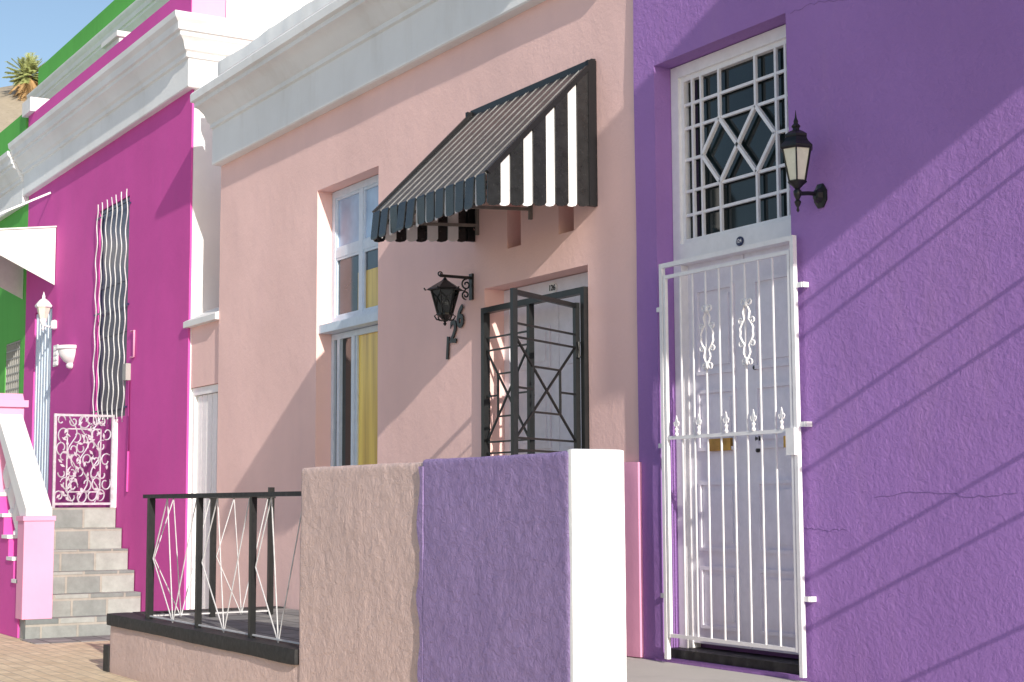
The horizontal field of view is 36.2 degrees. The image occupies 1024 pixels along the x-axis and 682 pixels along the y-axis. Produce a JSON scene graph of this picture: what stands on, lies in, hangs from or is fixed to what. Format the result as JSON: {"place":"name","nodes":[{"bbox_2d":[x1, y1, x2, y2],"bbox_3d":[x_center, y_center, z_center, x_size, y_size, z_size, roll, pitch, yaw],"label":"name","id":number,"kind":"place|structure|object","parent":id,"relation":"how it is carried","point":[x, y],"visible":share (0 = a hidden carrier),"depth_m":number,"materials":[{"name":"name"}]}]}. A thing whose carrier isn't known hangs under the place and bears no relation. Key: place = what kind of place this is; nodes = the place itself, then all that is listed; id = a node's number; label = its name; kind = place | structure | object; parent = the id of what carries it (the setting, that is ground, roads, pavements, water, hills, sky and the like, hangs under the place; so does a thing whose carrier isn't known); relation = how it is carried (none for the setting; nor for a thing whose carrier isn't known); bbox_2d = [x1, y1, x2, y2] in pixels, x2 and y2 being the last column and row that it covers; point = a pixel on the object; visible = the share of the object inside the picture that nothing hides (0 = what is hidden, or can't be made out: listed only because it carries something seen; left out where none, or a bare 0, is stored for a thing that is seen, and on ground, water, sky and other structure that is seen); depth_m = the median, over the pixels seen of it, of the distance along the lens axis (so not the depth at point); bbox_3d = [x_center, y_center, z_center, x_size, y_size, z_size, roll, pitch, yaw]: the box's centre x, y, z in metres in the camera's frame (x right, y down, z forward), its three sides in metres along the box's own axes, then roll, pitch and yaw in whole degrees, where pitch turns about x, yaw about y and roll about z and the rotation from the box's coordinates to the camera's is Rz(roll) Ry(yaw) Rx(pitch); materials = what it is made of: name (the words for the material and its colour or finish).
{"place":"outdoors","nodes":[
{"label":"outdoors","id":0,"kind":"place"},
{"bbox_2d":[0,85,26,131],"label":"hill","id":1,"kind":"structure","parent":0,"point":[10,108],"depth_m":147.79,"materials":[{"name":"beige sand"}]},
{"bbox_2d":[2,52,44,100],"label":"palm tree","id":2,"kind":"object","parent":1,"relation":"on","point":[25,81],"visible":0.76,"depth_m":149.81,"materials":[{"name":"green plant"}]},
{"bbox_2d":[0,0,113,86],"label":"sky","id":3,"kind":"structure","parent":0,"point":[42,28],"materials":[{"name":"blue"}]},
{"bbox_2d":[0,633,138,681],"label":"sidewalk","id":4,"kind":"structure","parent":0,"point":[22,661],"depth_m":13.81,"materials":[{"name":"brick"}]},
{"bbox_2d":[0,393,55,637],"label":"balustrade","id":5,"kind":"object","parent":4,"relation":"on","point":[27,519],"visible":0.99,"depth_m":16.62,"materials":[{"name":"paint"}]},
{"bbox_2d":[19,508,140,643],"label":"staircase","id":6,"kind":"structure","parent":4,"relation":"on","point":[93,580],"depth_m":17.05,"materials":[{"name":"stone"}]},
{"bbox_2d":[51,413,117,507],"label":"stair gate","id":7,"kind":"structure","parent":6,"relation":"on","point":[113,464],"depth_m":17.89,"materials":[{"name":"white metal"}]},
{"bbox_2d":[0,0,168,393],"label":"row house","id":8,"kind":"structure","parent":4,"relation":"on","point":[107,29],"depth_m":23.41,"materials":[{"name":"green paint"}]},
{"bbox_2d":[5,340,19,393],"bbox_3d":[-7.145,0.412,22.475,0.020,0.793,0.838,3,-7,-31],"label":"window","id":9,"kind":"structure","parent":8,"relation":"in","point":[13,349],"depth_m":22.50,"materials":[{"name":"white glass"}]},
{"bbox_2d":[8,0,312,611],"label":"row house","id":10,"kind":"structure","parent":4,"relation":"on","point":[111,150],"depth_m":17.69,"materials":[{"name":"paint"}]},
{"bbox_2d":[0,192,56,298],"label":"canopy","id":11,"kind":"object","parent":10,"relation":"attached to","point":[31,249],"visible":1,"depth_m":20.64,"materials":[{"name":"white paint"}]},
{"bbox_2d":[33,309,51,493],"bbox_3d":[-6.259,0.892,21.040,0.080,2.630,0.892,3,-7,-31],"label":"door","id":12,"kind":"structure","parent":10,"relation":"in","point":[41,434],"depth_m":21.05,"materials":[{"name":"paint"}]},
{"bbox_2d":[35,292,56,330],"bbox_3d":[-6.094,-0.389,20.505,0.299,0.520,0.211,1,-6,-8],"label":"wall lantern","id":13,"kind":"object","parent":10,"relation":"attached to","point":[43,305],"depth_m":20.46,"materials":[{"name":"white paint"}]},
{"bbox_2d":[53,344,58,366],"bbox_3d":[-5.963,0.193,20.471,0.022,0.280,0.200,3,-7,-31],"label":"vent grille","id":14,"kind":"object","parent":10,"relation":"attached to","point":[55,357],"visible":0.97,"depth_m":20.45,"materials":[{"name":"white paint"}]},
{"bbox_2d":[56,345,75,368],"bbox_3d":[-5.661,0.205,19.799,0.199,0.295,0.400,3,-7,-31],"label":"wall planter","id":15,"kind":"object","parent":10,"relation":"attached to","point":[66,353],"visible":1,"depth_m":19.71,"materials":[{"name":"white paint"}]},
{"bbox_2d":[97,197,129,419],"bbox_3d":[-4.690,-0.363,18.514,0.030,2.547,1.177,3,-7,-31],"label":"window","id":16,"kind":"structure","parent":10,"relation":"in","point":[117,264],"depth_m":18.53,"materials":[{"name":"white"}]},
{"bbox_2d":[183,307,218,609],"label":"alley wall","id":17,"kind":"structure","parent":4,"relation":"on","point":[204,326],"depth_m":15.83,"materials":[{"name":"pink paint"}]},
{"bbox_2d":[189,384,217,609],"bbox_3d":[-3.038,1.643,15.686,0.070,2.389,0.845,3,-7,-31],"label":"door","id":18,"kind":"structure","parent":17,"relation":"in","point":[204,399],"depth_m":15.84,"materials":[{"name":"white paint"}]},
{"bbox_2d":[190,0,640,657],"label":"row house","id":19,"kind":"structure","parent":4,"relation":"on","point":[332,124],"depth_m":12.41,"materials":[{"name":"pink paint"}]},
{"bbox_2d":[318,174,378,334],"bbox_3d":[-1.287,-0.725,13.060,0.180,1.237,1.203,3,-7,-31],"label":"window","id":20,"kind":"structure","parent":19,"relation":"in","point":[354,253],"depth_m":13.21,"materials":[{"name":"paint"}]},
{"bbox_2d":[331,325,377,465],"bbox_3d":[-1.223,0.667,12.934,0.065,1.549,1.173,3,-7,-31],"label":"sliding window","id":21,"kind":"structure","parent":19,"relation":"in","point":[354,353],"depth_m":13.06,"materials":[{"name":"paint"}]},
{"bbox_2d":[446,337,449,358],"bbox_3d":[-0.466,0.051,11.388,0.008,0.168,0.047,3,-7,-31],"label":"house numeral","id":22,"kind":"object","parent":19,"relation":"attached to","point":[447,348],"visible":1,"depth_m":11.38,"materials":[{"name":"black paint"}]},
{"bbox_2d":[423,271,473,325],"bbox_3d":[-0.455,-0.297,11.035,0.298,0.386,0.334,-2,-6,17],"label":"wall lantern","id":23,"kind":"object","parent":19,"relation":"attached to","point":[444,292],"depth_m":10.99,"materials":[{"name":"black paint"}]},
{"bbox_2d":[449,320,456,342],"bbox_3d":[-0.426,-0.068,11.334,0.008,0.173,0.101,3,-7,-31],"label":"house numeral","id":24,"kind":"object","parent":19,"relation":"attached to","point":[452,338],"visible":0.86,"depth_m":11.31,"materials":[{"name":"black paint"}]},
{"bbox_2d":[457,304,463,327],"bbox_3d":[-0.371,-0.178,11.253,0.008,0.170,0.096,3,-7,-31],"label":"house numeral","id":25,"kind":"object","parent":19,"relation":"attached to","point":[459,317],"visible":1,"depth_m":11.25,"materials":[{"name":"black paint"}]},
{"bbox_2d":[371,59,597,241],"bbox_3d":[-0.224,-1.234,10.331,0.830,1.013,1.569,3,-7,-31],"label":"awning","id":26,"kind":"object","parent":19,"relation":"attached to","point":[535,144],"visible":1,"depth_m":9.87,"materials":[{"name":"black fabric"}]},
{"bbox_2d":[481,286,589,456],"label":"security gate","id":27,"kind":"structure","parent":19,"relation":"attached to","point":[581,407],"depth_m":9.85,"materials":[{"name":"black metal"}]},
{"bbox_2d":[518,302,559,453],"bbox_3d":[0.177,0.850,10.681,0.060,2.251,0.575,3,-7,-31],"label":"door","id":28,"kind":"structure","parent":19,"relation":"in","point":[546,314],"depth_m":10.64,"materials":[{"name":"white paint"}]},
{"bbox_2d":[559,295,581,450],"bbox_3d":[0.479,0.798,10.187,0.060,2.251,0.575,3,-7,-31],"label":"door","id":29,"kind":"structure","parent":19,"relation":"in","point":[565,313],"depth_m":10.40,"materials":[{"name":"white paint"}]},
{"bbox_2d":[624,462,643,656],"bbox_3d":[0.696,1.292,9.314,0.042,1.142,0.246,3,-7,-31],"label":"pilaster","id":30,"kind":"object","parent":19,"relation":"attached to","point":[633,557],"visible":0.62,"depth_m":9.25,"materials":[{"name":"pink paint"}]},
{"bbox_2d":[103,606,806,681],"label":"terrace","id":31,"kind":"structure","parent":4,"relation":"on","point":[140,648],"depth_m":11.25,"materials":[{"name":"pink paint"}]},
{"bbox_2d":[143,487,300,643],"bbox_3d":[-1.664,1.574,11.437,1.078,1.040,3.212,3,-7,-31],"label":"railing","id":32,"kind":"object","parent":31,"relation":"on","point":[271,494],"visible":0.96,"depth_m":11.72,"materials":[{"name":"black metal"}]},
{"bbox_2d":[299,449,626,681],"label":"wall","id":33,"kind":"structure","parent":4,"relation":"on","point":[504,568],"depth_m":7.96,"materials":[{"name":"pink paint"}]},
{"bbox_2d":[633,0,1023,681],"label":"row house","id":34,"kind":"structure","parent":4,"relation":"on","point":[911,268],"depth_m":7.84,"materials":[{"name":"purple paint"}]},
{"bbox_2d":[688,254,751,648],"bbox_3d":[1.185,0.624,8.939,0.060,2.194,0.512,3,-7,-31],"label":"door","id":35,"kind":"structure","parent":34,"relation":"in","point":[711,275],"depth_m":8.91,"materials":[{"name":"white paint"}]},
{"bbox_2d":[680,38,790,243],"bbox_3d":[1.291,-1.113,8.882,0.046,1.009,1.031,3,-7,-31],"label":"transom window","id":36,"kind":"structure","parent":34,"relation":"in","point":[735,122],"depth_m":8.93,"materials":[{"name":"white paint"}]},
{"bbox_2d":[656,235,815,677],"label":"security gate","id":37,"kind":"structure","parent":34,"relation":"attached to","point":[792,441],"depth_m":8.45,"materials":[{"name":"white metal"}]},
{"bbox_2d":[744,244,798,654],"bbox_3d":[1.456,0.578,8.498,0.056,2.194,0.512,3,-7,-31],"label":"door","id":38,"kind":"structure","parent":34,"relation":"in","point":[780,262],"depth_m":8.54,"materials":[{"name":"white paint"}]},
{"bbox_2d":[780,110,826,211],"bbox_3d":[1.483,-0.914,8.004,0.256,0.530,0.178,3,-7,-31],"label":"wall lantern","id":39,"kind":"object","parent":34,"relation":"attached to","point":[796,147],"depth_m":7.95,"materials":[{"name":"black paint"}]}
]}

